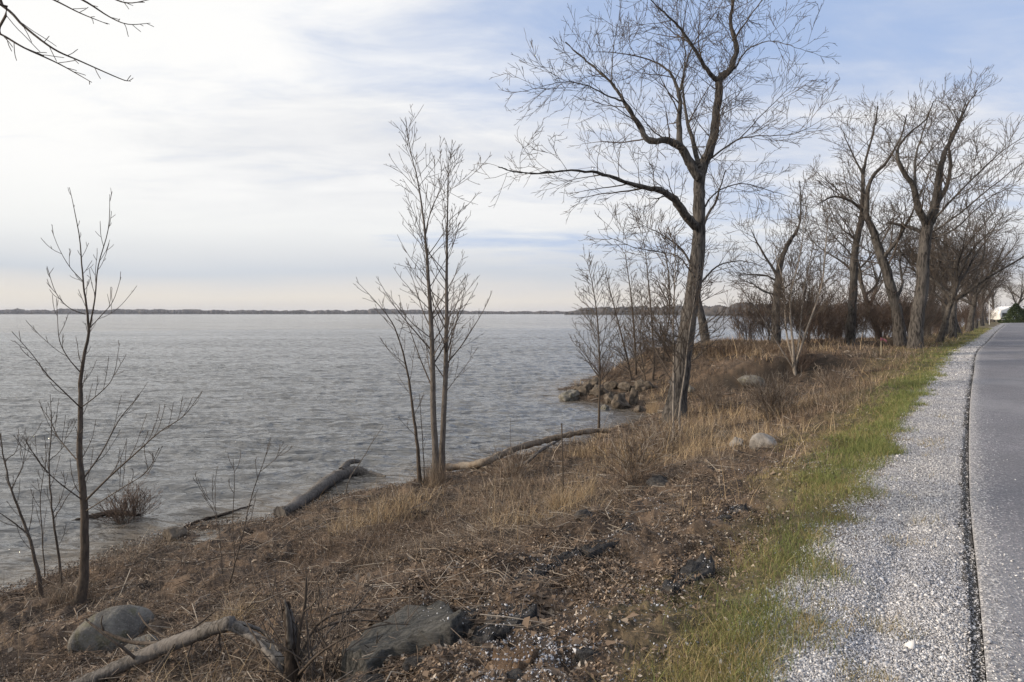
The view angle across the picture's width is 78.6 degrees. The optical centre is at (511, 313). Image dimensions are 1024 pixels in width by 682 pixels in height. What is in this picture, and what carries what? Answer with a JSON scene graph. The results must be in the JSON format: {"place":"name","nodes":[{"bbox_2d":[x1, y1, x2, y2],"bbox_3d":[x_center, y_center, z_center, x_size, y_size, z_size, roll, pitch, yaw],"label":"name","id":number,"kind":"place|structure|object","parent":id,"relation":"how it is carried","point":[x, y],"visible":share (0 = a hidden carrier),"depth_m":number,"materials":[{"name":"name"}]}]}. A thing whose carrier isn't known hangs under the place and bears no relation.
{"place":"outdoors","nodes":[
{"label":"outdoors","id":0,"kind":"place"},
{"bbox_2d":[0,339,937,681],"bbox_3d":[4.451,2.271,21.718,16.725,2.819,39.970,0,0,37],"label":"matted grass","id":1,"kind":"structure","parent":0,"point":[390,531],"depth_m":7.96,"materials":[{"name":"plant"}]},
{"bbox_2d":[0,314,979,599],"bbox_3d":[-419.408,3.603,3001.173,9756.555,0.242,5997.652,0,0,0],"label":"lake water","id":2,"kind":"structure","parent":0,"point":[324,394],"depth_m":24.42,"materials":[{"name":"liquid"}]},
{"bbox_2d":[78,476,166,527],"bbox_3d":[-6.714,3.331,10.918,1.275,0.946,1.320,0,0,0],"label":"drowned bush","id":3,"kind":"object","parent":2,"relation":"in","point":[124,507],"visible":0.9,"depth_m":10.81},
{"bbox_2d":[184,504,251,527],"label":"sunken branch","id":4,"kind":"object","parent":2,"relation":"on","point":[212,517],"visible":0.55,"depth_m":11.00,"materials":[{"name":"brown wood"}]},
{"bbox_2d":[0,375,660,602],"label":"shore debris","id":5,"kind":"object","parent":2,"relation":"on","point":[152,537],"visible":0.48,"depth_m":10.29,"materials":[{"name":"brown plant"}]},
{"bbox_2d":[0,320,1007,681],"bbox_3d":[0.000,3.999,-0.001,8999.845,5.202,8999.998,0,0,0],"label":"ground","id":6,"kind":"structure","parent":0,"point":[628,632],"depth_m":6.09,"materials":[{"name":"soil"}]},
{"bbox_2d":[0,421,43,598],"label":"sapling tree","id":7,"kind":"object","parent":6,"relation":"on","point":[37,571],"visible":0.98,"depth_m":7.87,"materials":[{"name":"brown plant"}]},
{"bbox_2d":[30,455,46,575],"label":"sapling tree","id":8,"kind":"object","parent":6,"relation":"on","point":[43,532],"visible":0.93,"depth_m":8.63,"materials":[{"name":"brown plant"}]},
{"bbox_2d":[13,397,78,587],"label":"sapling tree","id":9,"kind":"object","parent":6,"relation":"on","point":[55,534],"visible":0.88,"depth_m":8.10,"materials":[{"name":"brown plant"}]},
{"bbox_2d":[36,549,102,612],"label":"grass tussock","id":10,"kind":"object","parent":6,"relation":"on","point":[58,595],"depth_m":7.40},
{"bbox_2d":[0,0,153,84],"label":"overhanging tree","id":11,"kind":"object","parent":6,"relation":"on","point":[5,7],"visible":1,"depth_m":4.70,"materials":[{"name":"brown plant"}]},
{"bbox_2d":[11,187,201,605],"bbox_3d":[-4.755,1.053,7.144,2.727,5.237,1.436,0,0,45],"label":"sapling tree","id":12,"kind":"object","parent":6,"relation":"on","point":[83,581],"visible":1,"depth_m":7.36,"materials":[{"name":"brown plant"}]},
{"bbox_2d":[67,604,153,654],"bbox_3d":[-3.840,3.083,6.013,0.430,0.499,0.729,0,0,38],"label":"boulder","id":13,"kind":"object","parent":6,"relation":"on","point":[122,620],"visible":0.59,"depth_m":5.88,"materials":[{"name":"stone"}]},
{"bbox_2d":[124,634,158,652],"bbox_3d":[-3.257,2.966,5.528,0.292,0.203,0.210,0,0,-17],"label":"rock","id":14,"kind":"object","parent":6,"relation":"on","point":[141,638],"visible":0.25,"depth_m":5.53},
{"bbox_2d":[162,527,186,540],"bbox_3d":[-5.384,3.550,10.019,0.409,0.266,0.295,0,0,40],"label":"rock","id":15,"kind":"object","parent":6,"relation":"on","point":[174,531],"visible":0.73,"depth_m":9.91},
{"bbox_2d":[193,466,222,573],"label":"sapling tree","id":16,"kind":"object","parent":6,"relation":"on","point":[211,506],"visible":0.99,"depth_m":7.42,"materials":[{"name":"brown plant"}]},
{"bbox_2d":[199,586,293,623],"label":"grass tussock","id":17,"kind":"object","parent":6,"relation":"on","point":[239,611],"depth_m":5.66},
{"bbox_2d":[225,438,292,588],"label":"sapling tree","id":18,"kind":"object","parent":6,"relation":"on","point":[247,514],"visible":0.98,"depth_m":7.04,"materials":[{"name":"brown plant"}]},
{"bbox_2d":[254,562,374,681],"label":"bare shrub","id":19,"kind":"object","parent":6,"relation":"on","point":[316,637],"visible":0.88,"depth_m":3.76,"materials":[{"name":"plant"}]},
{"bbox_2d":[242,576,409,681],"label":"bare shrub","id":20,"kind":"object","parent":6,"relation":"on","point":[292,637],"visible":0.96,"depth_m":3.72,"materials":[{"name":"brown wood"}]},
{"bbox_2d":[273,459,385,517],"bbox_3d":[-3.777,3.480,12.664,0.990,0.436,3.262,0,0,24],"label":"driftwood log","id":21,"kind":"object","parent":6,"relation":"on","point":[331,479],"visible":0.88,"depth_m":12.56,"materials":[{"name":"wood"}]},
{"bbox_2d":[257,592,419,681],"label":"bare shrub","id":22,"kind":"object","parent":6,"relation":"on","point":[304,663],"visible":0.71,"depth_m":3.67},
{"bbox_2d":[318,492,410,573],"bbox_3d":[-1.428,2.313,6.598,1.235,0.883,1.214,0,0,0],"label":"grass tussock","id":23,"kind":"object","parent":6,"relation":"on","point":[362,551],"depth_m":6.69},
{"bbox_2d":[348,673,389,681],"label":"asphalt lump","id":24,"kind":"object","parent":6,"relation":"on","point":[367,677],"visible":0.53,"depth_m":3.35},
{"bbox_2d":[354,277,423,482],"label":"sapling tree","id":25,"kind":"object","parent":6,"relation":"on","point":[419,477],"visible":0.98,"depth_m":12.49,"materials":[{"name":"brown plant"}]},
{"bbox_2d":[341,600,462,680],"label":"rock slab","id":26,"kind":"object","parent":6,"relation":"on","point":[433,626],"visible":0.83,"depth_m":3.64,"materials":[{"name":"stone"}]},
{"bbox_2d":[400,656,427,674],"bbox_3d":[-0.518,1.925,3.410,0.187,0.097,0.141,0,0,-18],"label":"asphalt lump","id":27,"kind":"object","parent":6,"relation":"on","point":[409,662],"visible":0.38,"depth_m":3.39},
{"bbox_2d":[375,104,491,483],"bbox_3d":[-1.350,-0.299,12.535,2.406,7.872,1.816,0,0,13],"label":"sapling tree","id":28,"kind":"object","parent":6,"relation":"on","point":[434,433],"visible":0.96,"depth_m":12.40,"materials":[{"name":"grey plant"}]},
{"bbox_2d":[419,435,458,486],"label":"grass tussock","id":29,"kind":"object","parent":6,"relation":"on","point":[433,480],"depth_m":11.91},
{"bbox_2d":[405,143,491,479],"bbox_3d":[-1.409,0.085,12.576,1.601,7.123,2.058,0,0,18],"label":"sapling tree","id":30,"kind":"object","parent":6,"relation":"on","point":[444,406],"visible":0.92,"depth_m":12.58,"materials":[{"name":"grey plant"}]},
{"bbox_2d":[0,350,898,681],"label":"fallen twigs","id":31,"kind":"object","parent":6,"relation":"on","point":[384,588],"depth_m":5.28,"materials":[{"name":"wood"}]},
{"bbox_2d":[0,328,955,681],"bbox_3d":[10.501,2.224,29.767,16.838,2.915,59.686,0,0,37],"label":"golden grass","id":32,"kind":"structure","parent":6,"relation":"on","point":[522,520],"depth_m":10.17,"materials":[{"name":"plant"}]},
{"bbox_2d":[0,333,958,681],"bbox_3d":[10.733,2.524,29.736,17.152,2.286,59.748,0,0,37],"label":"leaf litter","id":33,"kind":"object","parent":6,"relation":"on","point":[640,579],"visible":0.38,"depth_m":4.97,"materials":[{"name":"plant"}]},
{"bbox_2d":[709,502,747,521],"bbox_3d":[1.911,1.884,5.796,0.690,0.239,0.392,0,0,-44],"label":"rock","id":34,"kind":"object","parent":33,"relation":"on","point":[728,516],"visible":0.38,"depth_m":5.68,"materials":[{"name":"grey stone"}]},
{"bbox_2d":[749,433,776,449],"bbox_3d":[3.696,1.936,9.153,0.369,0.370,0.334,0,0,33],"label":"boulder","id":35,"kind":"object","parent":33,"relation":"on","point":[760,438],"visible":0.55,"depth_m":9.06,"materials":[{"name":"stone"}]},
{"bbox_2d":[5,329,971,627],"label":"dry grass","id":36,"kind":"structure","parent":6,"relation":"on","point":[721,423],"depth_m":12.83,"materials":[{"name":"plant"}]},
{"bbox_2d":[461,573,519,639],"bbox_3d":[-0.178,1.964,4.074,0.209,0.300,0.845,0,0,28],"label":"asphalt ledge","id":37,"kind":"object","parent":6,"relation":"on","point":[467,621],"visible":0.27,"depth_m":3.87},
{"bbox_2d":[469,594,537,645],"bbox_3d":[-0.054,1.874,3.666,0.277,0.318,0.564,0,0,42],"label":"asphalt ledge","id":38,"kind":"object","parent":6,"relation":"on","point":[504,629],"visible":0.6,"depth_m":3.58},
{"bbox_2d":[480,442,539,479],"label":"bare shrub","id":39,"kind":"object","parent":6,"relation":"on","point":[513,464],"visible":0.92,"depth_m":12.27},
{"bbox_2d":[484,643,538,676],"bbox_3d":[-0.016,1.768,3.107,0.245,0.235,0.374,0,0,25],"label":"soil clod","id":40,"kind":"object","parent":6,"relation":"on","point":[509,664],"visible":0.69,"depth_m":3.11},
{"bbox_2d":[505,668,525,681],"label":"asphalt lump","id":41,"kind":"object","parent":6,"relation":"on","point":[512,673],"visible":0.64,"depth_m":2.91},
{"bbox_2d":[446,428,610,470],"bbox_3d":[0.501,3.350,16.023,1.981,0.507,5.656,0,0,33],"label":"driftwood pole","id":42,"kind":"object","parent":6,"relation":"on","point":[530,444],"visible":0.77,"depth_m":14.83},
{"bbox_2d":[517,546,581,585],"bbox_3d":[0.275,1.950,4.598,0.159,0.293,0.894,0,0,35],"label":"asphalt ledge","id":43,"kind":"object","parent":6,"relation":"on","point":[568,554],"visible":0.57,"depth_m":4.59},
{"bbox_2d":[523,453,595,511],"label":"grass tussock","id":44,"kind":"object","parent":6,"relation":"on","point":[558,501],"depth_m":7.79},
{"bbox_2d":[558,389,579,400],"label":"rock","id":45,"kind":"object","parent":6,"relation":"on","point":[570,395],"visible":0.71,"depth_m":25.78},
{"bbox_2d":[418,507,739,673],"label":"gravel on slabs","id":46,"kind":"structure","parent":6,"relation":"on","point":[515,659],"depth_m":3.54,"materials":[{"name":"gravel"}]},
{"bbox_2d":[559,452,609,503],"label":"grass tussock","id":47,"kind":"object","parent":6,"relation":"on","point":[581,490],"depth_m":8.46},
{"bbox_2d":[572,647,600,667],"bbox_3d":[0.385,1.744,3.121,0.194,0.124,0.110,0,0,22],"label":"asphalt lump","id":48,"kind":"object","parent":6,"relation":"on","point":[581,655],"visible":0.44,"depth_m":3.11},
{"bbox_2d":[568,244,629,427],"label":"sapling tree","id":49,"kind":"object","parent":6,"relation":"on","point":[598,338],"visible":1,"depth_m":19.38,"materials":[{"name":"brown plant"}]},
{"bbox_2d":[320,412,883,681],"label":"spilled gravel","id":50,"kind":"structure","parent":6,"relation":"on","point":[541,658],"depth_m":3.32,"materials":[{"name":"gravel"}]},
{"bbox_2d":[588,353,626,381],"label":"bare shrub","id":51,"kind":"object","parent":6,"relation":"on","point":[608,367],"visible":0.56,"depth_m":29.10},
{"bbox_2d":[580,519,636,559],"bbox_3d":[0.906,2.009,5.343,0.258,0.403,1.377,0,0,29],"label":"asphalt ledge","id":52,"kind":"object","parent":6,"relation":"on","point":[595,550],"visible":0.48,"depth_m":4.93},
{"bbox_2d":[592,261,646,379],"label":"sapling tree","id":53,"kind":"object","parent":6,"relation":"on","point":[622,338],"visible":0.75,"depth_m":27.39,"materials":[{"name":"brown plant"}]},
{"bbox_2d":[611,393,630,408],"bbox_3d":[4.102,3.475,23.866,0.856,0.884,0.705,0,0,-38],"label":"rock","id":54,"kind":"object","parent":6,"relation":"on","point":[619,401],"visible":0.77,"depth_m":23.71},
{"bbox_2d":[585,418,676,481],"bbox_3d":[1.718,1.920,8.715,1.228,0.965,1.209,0,0,27],"label":"bare shrub","id":55,"kind":"object","parent":6,"relation":"on","point":[633,453],"visible":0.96,"depth_m":8.65,"materials":[{"name":"plant"}]},
{"bbox_2d":[616,250,654,374],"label":"sapling tree","id":56,"kind":"object","parent":6,"relation":"on","point":[630,295],"visible":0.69,"depth_m":28.14,"materials":[{"name":"brown plant"}]},
{"bbox_2d":[634,379,653,392],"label":"rock","id":57,"kind":"object","parent":6,"relation":"on","point":[640,385],"visible":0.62,"depth_m":25.67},
{"bbox_2d":[621,282,672,380],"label":"sapling tree","id":58,"kind":"object","parent":6,"relation":"on","point":[639,350],"visible":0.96,"depth_m":25.90,"materials":[{"name":"brown plant"}]},
{"bbox_2d":[634,236,674,380],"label":"sapling tree","id":59,"kind":"object","parent":6,"relation":"on","point":[643,344],"visible":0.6,"depth_m":26.83,"materials":[{"name":"brown plant"}]},
{"bbox_2d":[646,475,668,485],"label":"rock","id":60,"kind":"object","parent":6,"relation":"on","point":[656,479],"visible":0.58,"depth_m":8.30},
{"bbox_2d":[633,410,691,459],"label":"bare shrub","id":61,"kind":"object","parent":6,"relation":"on","point":[658,428],"visible":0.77,"depth_m":11.73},
{"bbox_2d":[648,229,685,359],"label":"sapling tree","id":62,"kind":"object","parent":6,"relation":"on","point":[666,262],"visible":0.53,"depth_m":28.09,"materials":[{"name":"brown plant"}]},
{"bbox_2d":[469,0,866,422],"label":"cottonwood tree","id":63,"kind":"object","parent":6,"relation":"on","point":[697,167],"visible":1,"depth_m":19.29,"materials":[{"name":"grey plant"}]},
{"bbox_2d":[636,219,705,437],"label":"sapling tree","id":64,"kind":"object","parent":6,"relation":"on","point":[668,285],"visible":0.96,"depth_m":13.88,"materials":[{"name":"brown plant"}]},
{"bbox_2d":[659,553,714,594],"bbox_3d":[1.150,1.769,4.051,0.203,0.249,0.667,0,0,43],"label":"rock slab","id":65,"kind":"object","parent":6,"relation":"on","point":[691,566],"visible":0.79,"depth_m":4.07,"materials":[{"name":"grey stone"}]},
{"bbox_2d":[645,251,734,438],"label":"sapling tree","id":66,"kind":"object","parent":6,"relation":"on","point":[696,315],"visible":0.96,"depth_m":13.68,"materials":[{"name":"brown plant"}]},
{"bbox_2d":[624,149,776,343],"bbox_3d":[9.657,-3.008,31.423,8.319,10.780,4.161,0,0,0],"label":"bare tree","id":67,"kind":"object","parent":6,"relation":"on","point":[701,317],"visible":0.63,"depth_m":31.24,"materials":[{"name":"brown plant"}]},
{"bbox_2d":[691,376,734,407],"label":"bare shrub","id":68,"kind":"object","parent":6,"relation":"on","point":[712,393],"visible":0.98,"depth_m":20.38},
{"bbox_2d":[720,285,771,341],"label":"thicket shrub","id":69,"kind":"object","parent":6,"relation":"on","point":[744,327],"visible":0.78,"depth_m":31.42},
{"bbox_2d":[737,375,765,387],"bbox_3d":[9.297,2.691,24.237,1.241,0.756,1.154,0,0,32],"label":"boulder","id":70,"kind":"object","parent":6,"relation":"on","point":[753,377],"visible":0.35,"depth_m":23.87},
{"bbox_2d":[691,334,814,359],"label":"mound grass","id":71,"kind":"structure","parent":6,"relation":"on","point":[741,342],"depth_m":27.45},
{"bbox_2d":[742,278,798,341],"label":"thicket shrub","id":72,"kind":"object","parent":6,"relation":"on","point":[770,299],"visible":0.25,"depth_m":32.14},
{"bbox_2d":[735,367,808,420],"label":"bare shrub","id":73,"kind":"object","parent":6,"relation":"on","point":[779,394],"visible":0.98,"depth_m":13.69,"materials":[{"name":"plant"}]},
{"bbox_2d":[723,164,842,344],"bbox_3d":[13.146,-2.570,30.649,6.196,9.516,4.048,0,0,0],"label":"bare tree","id":74,"kind":"object","parent":6,"relation":"on","point":[789,241],"visible":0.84,"depth_m":30.46,"materials":[{"name":"brown plant"}]},
{"bbox_2d":[733,196,849,375],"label":"bare tree","id":75,"kind":"object","parent":6,"relation":"on","point":[785,298],"visible":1,"depth_m":24.00,"materials":[{"name":"brown plant"}]},
{"bbox_2d":[783,339,823,371],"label":"bare shrub","id":76,"kind":"object","parent":6,"relation":"on","point":[804,356],"visible":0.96,"depth_m":23.90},
{"bbox_2d":[616,327,992,681],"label":"green grass","id":77,"kind":"structure","parent":6,"relation":"on","point":[870,442],"depth_m":5.19,"materials":[{"name":"plant"}]},
{"bbox_2d":[773,263,839,342],"bbox_3d":[16.445,-0.706,34.410,3.661,4.879,3.495,0,0,-17],"label":"thicket shrub","id":78,"kind":"object","parent":6,"relation":"on","point":[815,299],"visible":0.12,"depth_m":34.31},
{"bbox_2d":[769,261,863,347],"bbox_3d":[15.012,-0.471,31.293,3.665,4.468,5.102,0,0,2],"label":"thicket shrub","id":79,"kind":"object","parent":6,"relation":"on","point":[817,324],"visible":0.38,"depth_m":31.13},
{"bbox_2d":[800,296,850,343],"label":"thicket shrub","id":80,"kind":"object","parent":6,"relation":"on","point":[826,330],"visible":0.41,"depth_m":33.05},
{"bbox_2d":[807,362,857,390],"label":"bare shrub","id":81,"kind":"object","parent":6,"relation":"on","point":[833,376],"visible":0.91,"depth_m":18.57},
{"bbox_2d":[775,189,916,340],"bbox_3d":[20.639,-2.583,37.355,7.149,9.378,6.325,0,0,-18],"label":"bare tree","id":82,"kind":"object","parent":6,"relation":"on","point":[877,279],"visible":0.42,"depth_m":36.78,"materials":[{"name":"brown plant"}]},
{"bbox_2d":[711,341,985,681],"bbox_3d":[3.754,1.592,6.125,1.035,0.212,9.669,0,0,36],"label":"gravel","id":83,"kind":"structure","parent":6,"relation":"on","point":[877,628],"depth_m":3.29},
{"bbox_2d":[792,87,904,345],"bbox_3d":[17.503,-5.178,33.190,6.375,14.660,5.694,0,0,0],"label":"bare tree","id":84,"kind":"object","parent":6,"relation":"on","point":[850,332],"visible":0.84,"depth_m":32.91,"materials":[{"name":"grey plant"}]},
{"bbox_2d":[815,277,882,341],"bbox_3d":[18.635,-0.195,35.130,4.074,4.087,3.106,0,0,9],"label":"thicket shrub","id":85,"kind":"object","parent":6,"relation":"on","point":[846,313],"visible":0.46,"depth_m":34.88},
{"bbox_2d":[836,277,887,340],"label":"thicket shrub","id":86,"kind":"object","parent":6,"relation":"on","point":[863,335],"visible":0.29,"depth_m":37.49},
{"bbox_2d":[843,286,914,346],"bbox_3d":[18.762,0.136,31.099,2.615,3.188,3.641,0,0,-34],"label":"thicket shrub","id":87,"kind":"object","parent":6,"relation":"on","point":[878,321],"visible":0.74,"depth_m":31.23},
{"bbox_2d":[859,281,908,338],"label":"thicket shrub","id":88,"kind":"object","parent":6,"relation":"on","point":[882,308],"visible":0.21,"depth_m":41.26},
{"bbox_2d":[825,91,947,345],"bbox_3d":[18.364,-4.379,30.584,5.577,13.135,5.085,0,0,-15],"label":"bare tree","id":89,"kind":"object","parent":6,"relation":"on","point":[899,337],"visible":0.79,"depth_m":30.43,"materials":[{"name":"grey plant"}]},
{"bbox_2d":[876,267,944,339],"bbox_3d":[21.095,-0.453,32.920,3.074,4.292,3.221,0,0,0],"label":"thicket shrub","id":90,"kind":"object","parent":6,"relation":"on","point":[927,304],"visible":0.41,"depth_m":32.84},
{"bbox_2d":[876,284,953,333],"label":"thicket shrub","id":91,"kind":"object","parent":6,"relation":"on","point":[925,308],"visible":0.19,"depth_m":34.39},
{"bbox_2d":[896,272,951,338],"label":"thicket shrub","id":92,"kind":"object","parent":6,"relation":"on","point":[931,329],"visible":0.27,"depth_m":39.99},
{"bbox_2d":[889,212,989,336],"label":"bare tree","id":93,"kind":"object","parent":6,"relation":"on","point":[926,333],"visible":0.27,"depth_m":43.78,"materials":[{"name":"grey plant"}]},
{"bbox_2d":[858,61,1023,348],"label":"bare tree","id":94,"kind":"object","parent":6,"relation":"on","point":[938,192],"visible":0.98,"depth_m":28.74,"materials":[{"name":"grey plant"}]},
{"bbox_2d":[882,197,999,337],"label":"bare tree","id":95,"kind":"object","parent":6,"relation":"on","point":[952,328],"visible":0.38,"depth_m":42.15,"materials":[{"name":"brown plant"}]},
{"bbox_2d":[873,182,1023,342],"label":"bare tree","id":96,"kind":"object","parent":6,"relation":"on","point":[959,277],"visible":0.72,"depth_m":34.61,"materials":[{"name":"brown plant"}]},
{"bbox_2d":[900,221,1008,332],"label":"bare tree","id":97,"kind":"object","parent":6,"relation":"on","point":[976,275],"visible":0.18,"depth_m":49.80,"materials":[{"name":"grey plant"}]},
{"bbox_2d":[887,202,1023,335],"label":"bare tree","id":98,"kind":"object","parent":6,"relation":"on","point":[983,255],"visible":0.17,"depth_m":45.37,"materials":[{"name":"grey plant"}]},
{"bbox_2d":[890,220,1023,331],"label":"bare tree","id":99,"kind":"object","parent":6,"relation":"on","point":[970,321],"visible":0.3,"depth_m":56.64,"materials":[{"name":"grey plant"}]},
{"bbox_2d":[957,298,990,330],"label":"thicket shrub","id":100,"kind":"object","parent":6,"relation":"on","point":[962,314],"visible":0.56,"depth_m":58.89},
{"bbox_2d":[959,416,1023,681],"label":"edge gravel","id":101,"kind":"structure","parent":6,"relation":"on","point":[990,641],"depth_m":3.47,"materials":[{"name":"gravel"}]},
{"bbox_2d":[969,255,1020,325],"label":"bare tree","id":102,"kind":"object","parent":6,"relation":"on","point":[982,317],"visible":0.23,"depth_m":83.86,"materials":[{"name":"grey plant"}]},
{"bbox_2d":[990,306,1017,321],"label":"camper trailer","id":103,"kind":"object","parent":6,"relation":"on","point":[1000,313],"visible":0.36,"depth_m":110.95,"materials":[{"name":"white"}]},
{"bbox_2d":[998,303,1023,322],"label":"evergreen bush","id":104,"kind":"object","parent":6,"relation":"on","point":[1014,309],"visible":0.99,"depth_m":105.61,"materials":[{"name":"green plant"}]},
{"bbox_2d":[999,269,1023,305],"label":"bare tree","id":105,"kind":"object","parent":6,"relation":"on","point":[1010,289],"visible":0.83,"depth_m":138.31,"materials":[{"name":"grey plant"}]},
{"bbox_2d":[0,0,1023,311],"label":"sky","id":106,"kind":"structure","parent":0,"point":[245,151],"materials":[{"name":"white"}]},
{"bbox_2d":[565,314,629,314],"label":"wooded spit","id":107,"kind":"structure","parent":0,"point":[588,314],"depth_m":1461.05,"materials":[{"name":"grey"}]},
{"bbox_2d":[564,305,707,314],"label":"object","id":108,"kind":"object","parent":107,"relation":"on","point":[599,311],"visible":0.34,"depth_m":1377.11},
{"bbox_2d":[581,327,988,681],"bbox_3d":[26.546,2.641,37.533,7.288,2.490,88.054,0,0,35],"label":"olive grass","id":109,"kind":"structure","parent":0,"point":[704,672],"depth_m":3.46,"materials":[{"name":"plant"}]},
{"bbox_2d":[969,323,1023,681],"bbox_3d":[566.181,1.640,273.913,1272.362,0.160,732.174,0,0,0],"label":"road","id":110,"kind":"structure","parent":0,"point":[997,392],"depth_m":5.67,"materials":[{"name":"asphalt"}]},
{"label":"bay shore","id":111,"kind":"structure","parent":0,"visible":0},
{"bbox_2d":[704,302,940,315],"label":"bay shore woods","id":112,"kind":"object","parent":111,"relation":"on","point":[711,310],"visible":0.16,"depth_m":870.39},
{"bbox_3d":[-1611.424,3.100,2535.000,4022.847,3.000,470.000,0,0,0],"label":"far shore","id":113,"kind":"structure","parent":0,"visible":0},
{"bbox_2d":[0,308,565,313],"bbox_3d":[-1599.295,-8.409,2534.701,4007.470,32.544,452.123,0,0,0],"label":"shore woods","id":114,"kind":"object","parent":113,"relation":"on","point":[160,311],"visible":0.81,"depth_m":2447.94,"materials":[{"name":"plant"}]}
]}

